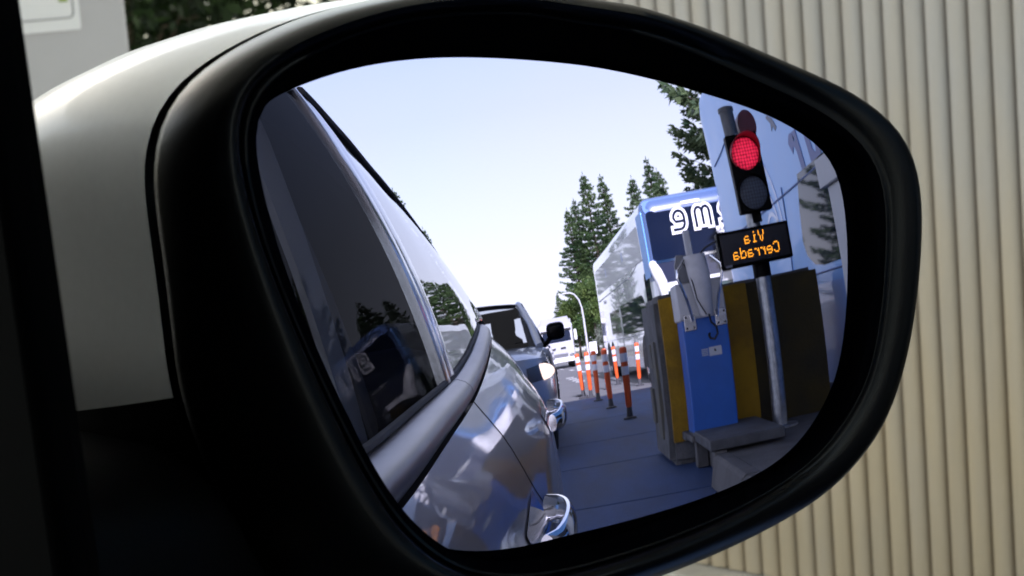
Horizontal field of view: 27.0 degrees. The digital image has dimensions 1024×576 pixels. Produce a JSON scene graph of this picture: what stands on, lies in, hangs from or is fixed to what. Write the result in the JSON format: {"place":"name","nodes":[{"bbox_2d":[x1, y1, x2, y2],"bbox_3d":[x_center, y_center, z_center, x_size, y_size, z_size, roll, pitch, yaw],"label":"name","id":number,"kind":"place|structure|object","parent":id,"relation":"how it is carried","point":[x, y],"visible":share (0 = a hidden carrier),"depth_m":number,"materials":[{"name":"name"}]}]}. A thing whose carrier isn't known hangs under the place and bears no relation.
{"place":"outdoors","nodes":[
{"label":"outdoors","id":0,"kind":"place"},
{"bbox_2d":[144,0,320,37],"bbox_3d":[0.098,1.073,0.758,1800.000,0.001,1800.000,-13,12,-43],"label":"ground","id":1,"kind":"structure","parent":0,"point":[310,1],"depth_m":138.60,"materials":[{"name":"plant"}]},
{"bbox_2d":[124,0,309,51],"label":"bush","id":2,"kind":"object","parent":1,"relation":"on","point":[155,20],"visible":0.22,"depth_m":13.11,"materials":[{"name":"green plant"}]},
{"bbox_2d":[308,0,333,4],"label":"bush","id":3,"kind":"object","parent":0,"point":[322,1],"depth_m":12.64,"materials":[{"name":"green plant"}]},
{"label":"pavement","id":4,"kind":"structure","parent":0,"visible":0},
{"bbox_2d":[0,0,921,575],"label":"silver car","id":5,"kind":"object","parent":4,"relation":"on","point":[470,288],"visible":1,"depth_m":0.59,"materials":[{"name":"paint"}]},
{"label":"traffic island","id":6,"kind":"structure","parent":4,"relation":"on","visible":0},
{"bbox_2d":[19,0,128,100],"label":"roadside cabinet","id":7,"kind":"object","parent":6,"relation":"on","point":[65,40],"visible":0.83,"depth_m":4.30,"materials":[{"name":"grey metal"}]},
{"bbox_2d":[602,0,1023,575],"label":"toll booth","id":8,"kind":"object","parent":6,"relation":"on","point":[930,482],"visible":0.29,"depth_m":2.80,"materials":[{"name":"beige painted corrugated metal cladding"}]}
]}

